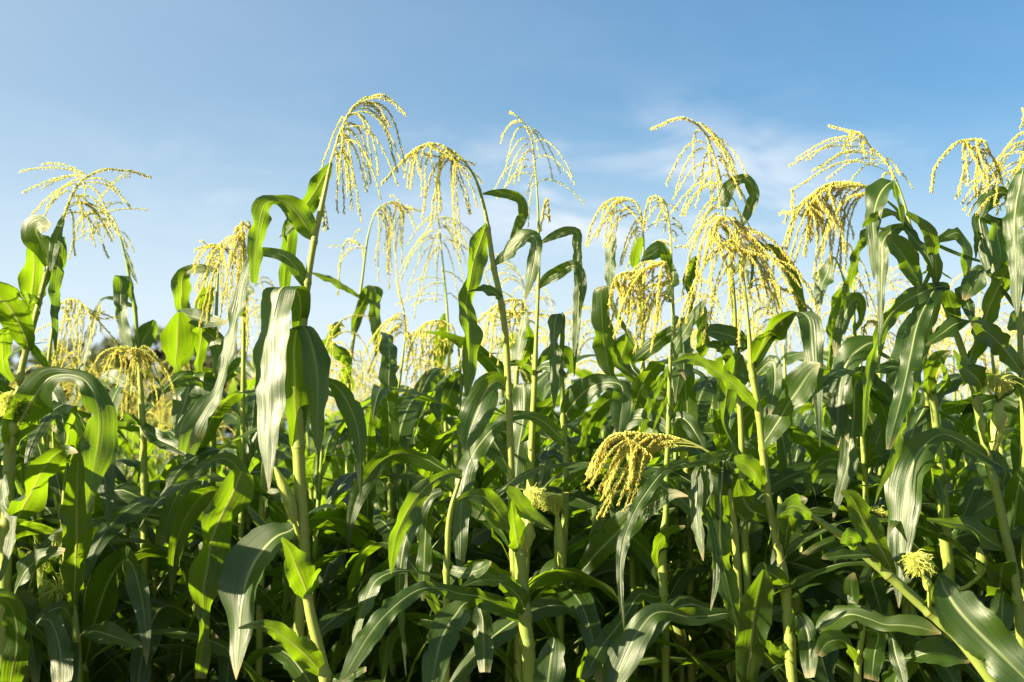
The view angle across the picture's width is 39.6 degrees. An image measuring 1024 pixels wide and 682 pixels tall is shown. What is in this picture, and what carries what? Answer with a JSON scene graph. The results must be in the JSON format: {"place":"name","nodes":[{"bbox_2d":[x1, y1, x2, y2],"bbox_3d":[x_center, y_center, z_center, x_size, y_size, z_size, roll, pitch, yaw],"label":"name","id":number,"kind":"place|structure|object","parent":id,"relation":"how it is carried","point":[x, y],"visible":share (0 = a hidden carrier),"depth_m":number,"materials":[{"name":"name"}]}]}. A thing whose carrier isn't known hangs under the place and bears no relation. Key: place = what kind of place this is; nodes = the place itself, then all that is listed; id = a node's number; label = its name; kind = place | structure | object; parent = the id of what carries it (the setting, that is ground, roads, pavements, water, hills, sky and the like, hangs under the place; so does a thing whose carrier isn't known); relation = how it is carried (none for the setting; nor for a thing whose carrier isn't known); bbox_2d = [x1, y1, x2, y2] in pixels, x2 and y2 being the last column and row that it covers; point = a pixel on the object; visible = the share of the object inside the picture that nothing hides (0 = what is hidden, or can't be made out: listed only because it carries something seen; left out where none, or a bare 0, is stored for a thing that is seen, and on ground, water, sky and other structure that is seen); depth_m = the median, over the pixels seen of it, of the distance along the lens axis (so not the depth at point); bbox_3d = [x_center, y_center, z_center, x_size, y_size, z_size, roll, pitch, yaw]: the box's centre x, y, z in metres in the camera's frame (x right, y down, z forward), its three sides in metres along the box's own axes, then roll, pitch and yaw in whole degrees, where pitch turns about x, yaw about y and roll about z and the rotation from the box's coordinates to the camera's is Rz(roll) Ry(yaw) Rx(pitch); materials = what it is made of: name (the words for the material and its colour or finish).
{"place":"outdoors","nodes":[
{"label":"outdoors","id":0,"kind":"place"},
{"bbox_2d":[0,0,1023,446],"label":"sky","id":1,"kind":"structure","parent":0,"point":[226,105],"materials":[{"name":"blue"}]},
{"bbox_2d":[118,451,1009,681],"bbox_3d":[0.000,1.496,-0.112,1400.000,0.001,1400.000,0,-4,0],"label":"ground","id":2,"kind":"structure","parent":0,"point":[173,675],"depth_m":15.29,"materials":[{"name":"soil"}]},
{"bbox_2d":[15,521,56,537],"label":"maize plant","id":3,"kind":"object","parent":2,"relation":"on","point":[25,528],"visible":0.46,"depth_m":3.61,"materials":[{"name":"green plant"}]},
{"bbox_2d":[8,344,88,432],"bbox_3d":[-14.097,2.309,39.912,4.431,4.437,4.547,0,-4,0],"label":"tree","id":4,"kind":"object","parent":2,"relation":"on","point":[33,361],"visible":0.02,"depth_m":39.63,"materials":[{"name":"green plant"}]},
{"bbox_2d":[0,366,117,681],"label":"maize plant","id":5,"kind":"object","parent":2,"relation":"on","point":[26,406],"visible":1,"depth_m":3.14,"materials":[{"name":"green plant"}]},
{"bbox_2d":[14,410,127,681],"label":"maize plant","id":6,"kind":"object","parent":2,"relation":"on","point":[27,599],"visible":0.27,"depth_m":3.39,"materials":[{"name":"green plant"}]},
{"bbox_2d":[0,380,148,681],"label":"maize plant","id":7,"kind":"object","parent":2,"relation":"on","point":[31,586],"visible":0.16,"depth_m":3.71,"materials":[{"name":"green plant"}]},
{"bbox_2d":[26,452,139,681],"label":"maize plant","id":8,"kind":"object","parent":2,"relation":"on","point":[74,539],"visible":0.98,"depth_m":3.25,"materials":[{"name":"green plant"}]},
{"bbox_2d":[39,339,133,647],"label":"maize plant","id":9,"kind":"object","parent":2,"relation":"on","point":[124,444],"visible":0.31,"depth_m":5.26,"materials":[{"name":"green plant"}]},
{"bbox_2d":[14,368,162,681],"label":"maize plant","id":10,"kind":"object","parent":2,"relation":"on","point":[98,598],"visible":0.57,"depth_m":3.47,"materials":[{"name":"green plant"}]},
{"bbox_2d":[0,162,191,681],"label":"maize plant","id":11,"kind":"object","parent":2,"relation":"on","point":[18,319],"visible":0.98,"depth_m":3.40,"materials":[{"name":"green plant"}]},
{"bbox_2d":[13,351,182,673],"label":"maize plant","id":12,"kind":"object","parent":2,"relation":"on","point":[122,621],"visible":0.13,"depth_m":4.03,"materials":[{"name":"green plant"}]},
{"bbox_2d":[63,348,153,425],"bbox_3d":[-11.014,2.288,38.039,2.315,4.197,3.681,-1,-4,7],"label":"tree","id":13,"kind":"object","parent":2,"relation":"on","point":[92,358],"visible":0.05,"depth_m":37.67,"materials":[{"name":"green plant"}]},
{"bbox_2d":[0,298,235,681],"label":"maize plant","id":14,"kind":"object","parent":2,"relation":"on","point":[40,357],"visible":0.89,"depth_m":3.89,"materials":[{"name":"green plant"}]},
{"bbox_2d":[16,378,265,681],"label":"maize plant","id":15,"kind":"object","parent":2,"relation":"on","point":[128,492],"visible":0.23,"depth_m":3.67,"materials":[{"name":"green plant"}]},
{"bbox_2d":[72,325,212,458],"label":"tree","id":16,"kind":"object","parent":2,"relation":"on","point":[112,343],"visible":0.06,"depth_m":43.54,"materials":[{"name":"green plant"}]},
{"bbox_2d":[116,384,172,681],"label":"maize plant","id":17,"kind":"object","parent":2,"relation":"on","point":[152,473],"visible":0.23,"depth_m":6.58,"materials":[{"name":"green plant"}]},
{"bbox_2d":[48,173,278,681],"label":"maize plant","id":18,"kind":"object","parent":2,"relation":"on","point":[146,333],"visible":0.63,"depth_m":4.11,"materials":[{"name":"green plant"}]},
{"bbox_2d":[110,581,217,681],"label":"maize plant","id":19,"kind":"object","parent":2,"relation":"on","point":[123,609],"visible":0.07,"depth_m":3.80,"materials":[{"name":"green plant"}]},
{"bbox_2d":[80,345,253,681],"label":"maize plant","id":20,"kind":"object","parent":2,"relation":"on","point":[157,437],"visible":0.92,"depth_m":3.65,"materials":[{"name":"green plant"}]},
{"bbox_2d":[128,401,239,681],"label":"maize plant","id":21,"kind":"object","parent":2,"relation":"on","point":[158,676],"visible":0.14,"depth_m":4.46,"materials":[{"name":"green plant"}]},
{"bbox_2d":[34,410,356,681],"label":"maize plant","id":22,"kind":"object","parent":2,"relation":"on","point":[116,668],"visible":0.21,"depth_m":3.80,"materials":[{"name":"green plant"}]},
{"bbox_2d":[136,345,254,475],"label":"tree","id":23,"kind":"object","parent":2,"relation":"on","point":[207,360],"visible":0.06,"depth_m":42.33,"materials":[{"name":"green plant"}]},
{"bbox_2d":[34,389,391,681],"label":"maize plant","id":24,"kind":"object","parent":2,"relation":"on","point":[226,404],"visible":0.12,"depth_m":3.72,"materials":[{"name":"green plant"}]},
{"bbox_2d":[84,375,343,681],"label":"maize plant","id":25,"kind":"object","parent":2,"relation":"on","point":[167,612],"visible":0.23,"depth_m":3.50,"materials":[{"name":"green plant"}]},
{"bbox_2d":[99,235,344,681],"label":"maize plant","id":26,"kind":"object","parent":2,"relation":"on","point":[183,338],"visible":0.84,"depth_m":3.79,"materials":[{"name":"green plant"}]},
{"bbox_2d":[36,410,442,681],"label":"maize plant","id":27,"kind":"object","parent":2,"relation":"on","point":[163,518],"visible":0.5,"depth_m":3.57,"materials":[{"name":"green plant"}]},
{"bbox_2d":[151,268,329,681],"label":"maize plant","id":28,"kind":"object","parent":2,"relation":"on","point":[249,384],"visible":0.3,"depth_m":5.05,"materials":[{"name":"green plant"}]},
{"bbox_2d":[217,396,274,681],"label":"maize plant","id":29,"kind":"object","parent":2,"relation":"on","point":[225,672],"visible":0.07,"depth_m":3.79,"materials":[{"name":"green plant"}]},
{"bbox_2d":[90,93,411,681],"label":"maize plant","id":30,"kind":"object","parent":2,"relation":"on","point":[294,381],"visible":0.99,"depth_m":3.22,"materials":[{"name":"green plant"}]},
{"bbox_2d":[148,314,373,655],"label":"maize plant","id":31,"kind":"object","parent":2,"relation":"on","point":[157,563],"visible":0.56,"depth_m":4.02,"materials":[{"name":"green plant"}]},
{"bbox_2d":[127,220,397,681],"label":"maize plant","id":32,"kind":"object","parent":2,"relation":"on","point":[218,623],"visible":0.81,"depth_m":3.71,"materials":[{"name":"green plant"}]},
{"bbox_2d":[193,293,333,651],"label":"maize plant","id":33,"kind":"object","parent":2,"relation":"on","point":[231,419],"visible":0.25,"depth_m":5.99,"materials":[{"name":"green plant"}]},
{"bbox_2d":[134,388,444,674],"bbox_3d":[-0.500,0.950,3.655,1.050,1.661,0.442,4,-6,-44],"label":"maize plant","id":34,"kind":"object","parent":2,"relation":"on","point":[328,572],"visible":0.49,"depth_m":3.67,"materials":[{"name":"green plant"}]},
{"bbox_2d":[238,537,365,681],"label":"maize plant","id":35,"kind":"object","parent":2,"relation":"on","point":[309,657],"visible":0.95,"depth_m":3.06,"materials":[{"name":"green plant"}]},
{"bbox_2d":[273,422,330,509],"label":"maize plant","id":36,"kind":"object","parent":2,"relation":"on","point":[286,473],"visible":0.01,"depth_m":5.25,"materials":[{"name":"green plant"}]},
{"bbox_2d":[176,195,447,598],"bbox_3d":[-0.457,0.695,4.418,1.097,2.281,0.538,0,-4,4],"label":"maize plant","id":37,"kind":"object","parent":2,"relation":"on","point":[371,295],"visible":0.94,"depth_m":4.36,"materials":[{"name":"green plant"}]},
{"bbox_2d":[267,449,421,681],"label":"maize plant","id":38,"kind":"object","parent":2,"relation":"on","point":[351,466],"visible":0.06,"depth_m":3.96,"materials":[{"name":"green plant"}]},
{"bbox_2d":[266,365,442,656],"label":"maize plant","id":39,"kind":"object","parent":2,"relation":"on","point":[338,466],"visible":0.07,"depth_m":4.42,"materials":[{"name":"green plant"}]},
{"bbox_2d":[305,319,463,678],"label":"maize plant","id":40,"kind":"object","parent":2,"relation":"on","point":[449,392],"visible":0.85,"depth_m":3.99,"materials":[{"name":"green plant"}]},
{"bbox_2d":[265,278,504,650],"bbox_3d":[-0.322,0.816,4.277,0.956,2.018,0.329,0,-4,-6],"label":"maize plant","id":41,"kind":"object","parent":2,"relation":"on","point":[290,481],"visible":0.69,"depth_m":4.25,"materials":[{"name":"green plant"}]},
{"bbox_2d":[168,332,608,681],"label":"maize plant","id":42,"kind":"object","parent":2,"relation":"on","point":[395,426],"visible":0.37,"depth_m":3.69,"materials":[{"name":"green plant"}]},
{"bbox_2d":[333,410,454,679],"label":"maize plant","id":43,"kind":"object","parent":2,"relation":"on","point":[381,530],"visible":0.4,"depth_m":3.62,"materials":[{"name":"green plant"}]},
{"bbox_2d":[285,353,521,681],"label":"maize plant","id":44,"kind":"object","parent":2,"relation":"on","point":[334,520],"visible":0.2,"depth_m":3.63,"materials":[{"name":"green plant"}]},
{"bbox_2d":[265,427,577,681],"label":"maize plant","id":45,"kind":"object","parent":2,"relation":"on","point":[427,440],"visible":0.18,"depth_m":3.76,"materials":[{"name":"green plant"}]},
{"bbox_2d":[255,368,609,665],"bbox_3d":[-0.260,0.929,3.909,1.214,1.740,0.642,0,-4,-6],"label":"maize plant","id":46,"kind":"object","parent":2,"relation":"on","point":[481,535],"visible":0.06,"depth_m":3.91,"materials":[{"name":"green plant"}]},
{"bbox_2d":[396,213,489,547],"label":"maize plant","id":47,"kind":"object","parent":2,"relation":"on","point":[444,316],"visible":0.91,"depth_m":4.60,"materials":[{"name":"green plant"}]},
{"bbox_2d":[345,469,602,681],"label":"maize plant","id":48,"kind":"object","parent":2,"relation":"on","point":[414,516],"visible":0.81,"depth_m":3.18,"materials":[{"name":"green plant"}]},
{"bbox_2d":[376,330,572,671],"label":"maize plant","id":49,"kind":"object","parent":2,"relation":"on","point":[443,427],"visible":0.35,"depth_m":4.57,"materials":[{"name":"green plant"}]},
{"bbox_2d":[335,298,626,681],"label":"maize plant","id":50,"kind":"object","parent":2,"relation":"on","point":[522,348],"visible":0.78,"depth_m":3.62,"materials":[{"name":"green plant"}]},
{"bbox_2d":[339,484,661,681],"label":"maize plant","id":51,"kind":"object","parent":2,"relation":"on","point":[451,619],"visible":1,"depth_m":3.14,"materials":[{"name":"green plant"}]},
{"bbox_2d":[433,422,572,678],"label":"maize plant","id":52,"kind":"object","parent":2,"relation":"on","point":[546,549],"visible":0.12,"depth_m":3.94,"materials":[{"name":"green plant"}]},
{"bbox_2d":[305,110,710,674],"bbox_3d":[0.022,0.602,3.573,1.112,2.340,0.387,1,-4,-8],"label":"maize plant","id":53,"kind":"object","parent":2,"relation":"on","point":[641,546],"visible":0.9,"depth_m":3.53,"materials":[{"name":"green plant"}]},
{"bbox_2d":[362,331,658,681],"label":"maize plant","id":54,"kind":"object","parent":2,"relation":"on","point":[577,598],"visible":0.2,"depth_m":3.62,"materials":[{"name":"green plant"}]},
{"bbox_2d":[10,345,1010,575],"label":"maize rows","id":55,"kind":"object","parent":2,"relation":"on","point":[287,453],"visible":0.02,"depth_m":13.84,"materials":[{"name":"green plant"}]},
{"bbox_2d":[417,291,619,666],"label":"maize plant","id":56,"kind":"object","parent":2,"relation":"on","point":[495,547],"visible":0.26,"depth_m":4.10,"materials":[{"name":"green plant"}]},
{"bbox_2d":[316,385,730,681],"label":"maize plant","id":57,"kind":"object","parent":2,"relation":"on","point":[498,448],"visible":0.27,"depth_m":3.57,"materials":[{"name":"green plant"}]},
{"bbox_2d":[329,142,724,681],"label":"maize plant","id":58,"kind":"object","parent":2,"relation":"on","point":[478,404],"visible":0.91,"depth_m":3.41,"materials":[{"name":"green plant"}]},
{"bbox_2d":[376,397,685,678],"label":"maize plant","id":59,"kind":"object","parent":2,"relation":"on","point":[556,482],"visible":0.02,"depth_m":4.45,"materials":[{"name":"green plant"}]},
{"bbox_2d":[484,254,600,478],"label":"maize plant","id":60,"kind":"object","parent":2,"relation":"on","point":[581,373],"visible":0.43,"depth_m":5.29,"materials":[{"name":"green plant"}]},
{"bbox_2d":[424,354,661,670],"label":"maize plant","id":61,"kind":"object","parent":2,"relation":"on","point":[543,380],"visible":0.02,"depth_m":4.01,"materials":[{"name":"green plant"}]},
{"bbox_2d":[425,312,687,681],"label":"maize plant","id":62,"kind":"object","parent":2,"relation":"on","point":[601,548],"visible":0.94,"depth_m":3.42,"materials":[{"name":"green plant"}]},
{"bbox_2d":[412,196,776,679],"bbox_3d":[0.260,0.707,3.897,1.092,2.180,0.468,0,-4,0],"label":"maize plant","id":63,"kind":"object","parent":2,"relation":"on","point":[611,353],"visible":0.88,"depth_m":3.83,"materials":[{"name":"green plant"}]},
{"bbox_2d":[397,389,793,681],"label":"maize plant","id":64,"kind":"object","parent":2,"relation":"on","point":[599,410],"visible":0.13,"depth_m":3.76,"materials":[{"name":"green plant"}]},
{"bbox_2d":[484,368,812,666],"bbox_3d":[0.355,0.942,3.990,1.092,1.727,0.459,-1,-5,18],"label":"maize plant","id":65,"kind":"object","parent":2,"relation":"on","point":[808,608],"visible":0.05,"depth_m":3.94,"materials":[{"name":"green plant"}]},
{"bbox_2d":[563,372,749,681],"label":"maize plant","id":66,"kind":"object","parent":2,"relation":"on","point":[572,675],"visible":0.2,"depth_m":3.97,"materials":[{"name":"green plant"}]},
{"bbox_2d":[541,303,773,596],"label":"maize plant","id":67,"kind":"object","parent":2,"relation":"on","point":[674,552],"visible":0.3,"depth_m":3.96,"materials":[{"name":"green plant"}]},
{"bbox_2d":[479,358,839,681],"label":"maize plant","id":68,"kind":"object","parent":2,"relation":"on","point":[643,381],"visible":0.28,"depth_m":3.63,"materials":[{"name":"green plant"}]},
{"bbox_2d":[505,260,864,681],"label":"maize plant","id":69,"kind":"object","parent":2,"relation":"on","point":[645,417],"visible":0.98,"depth_m":3.37,"materials":[{"name":"green plant"}]},
{"bbox_2d":[466,316,937,681],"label":"maize plant","id":70,"kind":"object","parent":2,"relation":"on","point":[695,402],"visible":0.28,"depth_m":3.67,"materials":[{"name":"green plant"}]},
{"bbox_2d":[475,430,932,681],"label":"maize plant","id":71,"kind":"object","parent":2,"relation":"on","point":[716,479],"visible":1,"depth_m":3.27,"materials":[{"name":"green plant"}]},
{"bbox_2d":[549,195,865,681],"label":"maize plant","id":72,"kind":"object","parent":2,"relation":"on","point":[657,249],"visible":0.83,"depth_m":3.67,"materials":[{"name":"green plant"}]},
{"bbox_2d":[603,215,824,681],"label":"maize plant","id":73,"kind":"object","parent":2,"relation":"on","point":[635,640],"visible":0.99,"depth_m":3.26,"materials":[{"name":"green plant"}]},
{"bbox_2d":[590,276,898,681],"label":"maize plant","id":74,"kind":"object","parent":2,"relation":"on","point":[827,438],"visible":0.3,"depth_m":4.32,"materials":[{"name":"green plant"}]},
{"bbox_2d":[550,389,941,681],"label":"maize plant","id":75,"kind":"object","parent":2,"relation":"on","point":[604,570],"visible":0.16,"depth_m":3.63,"materials":[{"name":"green plant"}]},
{"bbox_2d":[612,116,887,681],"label":"maize plant","id":76,"kind":"object","parent":2,"relation":"on","point":[726,336],"visible":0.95,"depth_m":3.47,"materials":[{"name":"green plant"}]},
{"bbox_2d":[670,407,845,681],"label":"maize plant","id":77,"kind":"object","parent":2,"relation":"on","point":[720,439],"visible":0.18,"depth_m":3.82,"materials":[{"name":"green plant"}]},
{"bbox_2d":[696,296,825,680],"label":"maize plant","id":78,"kind":"object","parent":2,"relation":"on","point":[797,419],"visible":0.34,"depth_m":5.91,"materials":[{"name":"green plant"}]},
{"bbox_2d":[654,251,886,681],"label":"maize plant","id":79,"kind":"object","parent":2,"relation":"on","point":[681,580],"visible":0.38,"depth_m":3.66,"materials":[{"name":"green plant"}]},
{"bbox_2d":[712,277,829,607],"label":"maize plant","id":80,"kind":"object","parent":2,"relation":"on","point":[774,459],"visible":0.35,"depth_m":4.99,"materials":[{"name":"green plant"}]},
{"bbox_2d":[614,379,960,681],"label":"maize plant","id":81,"kind":"object","parent":2,"relation":"on","point":[948,674],"visible":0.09,"depth_m":3.67,"materials":[{"name":"green plant"}]},
{"bbox_2d":[670,572,969,681],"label":"maize plant","id":82,"kind":"object","parent":2,"relation":"on","point":[942,651],"visible":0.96,"depth_m":3.18,"materials":[{"name":"green plant"}]},
{"bbox_2d":[636,335,1020,681],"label":"maize plant","id":83,"kind":"object","parent":2,"relation":"on","point":[843,399],"visible":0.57,"depth_m":3.49,"materials":[{"name":"green plant"}]},
{"bbox_2d":[694,297,989,589],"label":"maize plant","id":84,"kind":"object","parent":2,"relation":"on","point":[871,417],"visible":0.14,"depth_m":4.42,"materials":[{"name":"green plant"}]},
{"bbox_2d":[771,387,921,681],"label":"maize plant","id":85,"kind":"object","parent":2,"relation":"on","point":[873,435],"visible":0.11,"depth_m":3.56,"materials":[{"name":"green plant"}]},
{"bbox_2d":[704,368,991,649],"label":"maize plant","id":86,"kind":"object","parent":2,"relation":"on","point":[801,437],"visible":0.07,"depth_m":3.92,"materials":[{"name":"green plant"}]},
{"bbox_2d":[697,264,1019,671],"bbox_3d":[1.011,0.785,4.103,0.438,2.057,1.389,4,-6,-42],"label":"maize plant","id":87,"kind":"object","parent":2,"relation":"on","point":[953,407],"visible":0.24,"depth_m":4.02,"materials":[{"name":"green plant"}]},
{"bbox_2d":[731,350,987,681],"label":"maize plant","id":88,"kind":"object","parent":2,"relation":"on","point":[971,495],"visible":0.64,"depth_m":3.41,"materials":[{"name":"green plant"}]},
{"bbox_2d":[705,313,1014,680],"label":"maize plant","id":89,"kind":"object","parent":2,"relation":"on","point":[920,417],"visible":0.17,"depth_m":3.56,"materials":[{"name":"green plant"}]},
{"bbox_2d":[738,124,987,681],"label":"maize plant","id":90,"kind":"object","parent":2,"relation":"on","point":[787,477],"visible":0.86,"depth_m":3.63,"materials":[{"name":"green plant"}]},
{"bbox_2d":[770,265,995,607],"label":"maize plant","id":91,"kind":"object","parent":2,"relation":"on","point":[816,438],"visible":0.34,"depth_m":5.73,"materials":[{"name":"green plant"}]},
{"bbox_2d":[803,242,981,651],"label":"maize plant","id":92,"kind":"object","parent":2,"relation":"on","point":[857,300],"visible":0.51,"depth_m":3.91,"materials":[{"name":"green plant"}]},
{"bbox_2d":[773,178,1023,681],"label":"maize plant","id":93,"kind":"object","parent":2,"relation":"on","point":[911,461],"visible":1,"depth_m":3.27,"materials":[{"name":"green plant"}]},
{"bbox_2d":[779,490,1023,681],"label":"leaning maize plant","id":94,"kind":"object","parent":2,"relation":"on","point":[972,626],"visible":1,"depth_m":3.06,"materials":[{"name":"green plant"}]},
{"bbox_2d":[793,403,1016,681],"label":"maize plant","id":95,"kind":"object","parent":2,"relation":"on","point":[833,541],"visible":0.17,"depth_m":3.57,"materials":[{"name":"green plant"}]},
{"bbox_2d":[882,401,944,681],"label":"maize plant","id":96,"kind":"object","parent":2,"relation":"on","point":[917,671],"visible":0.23,"depth_m":3.46,"materials":[{"name":"green plant"}]},
{"bbox_2d":[831,394,1018,681],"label":"maize plant","id":97,"kind":"object","parent":2,"relation":"on","point":[956,452],"visible":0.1,"depth_m":4.02,"materials":[{"name":"green plant"}]},
{"bbox_2d":[840,138,1023,680],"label":"maize plant","id":98,"kind":"object","parent":2,"relation":"on","point":[999,245],"visible":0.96,"depth_m":3.32,"materials":[{"name":"green plant"}]},
{"bbox_2d":[866,265,1023,596],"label":"maize plant","id":99,"kind":"object","parent":2,"relation":"on","point":[946,423],"visible":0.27,"depth_m":4.05,"materials":[{"name":"green plant"}]},
{"bbox_2d":[881,107,1023,652],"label":"maize plant","id":100,"kind":"object","parent":2,"relation":"on","point":[928,506],"visible":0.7,"depth_m":3.51,"materials":[{"name":"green plant"}]},
{"bbox_2d":[953,404,1020,630],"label":"maize plant","id":101,"kind":"object","parent":2,"relation":"on","point":[976,465],"visible":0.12,"depth_m":3.62,"materials":[{"name":"green plant"}]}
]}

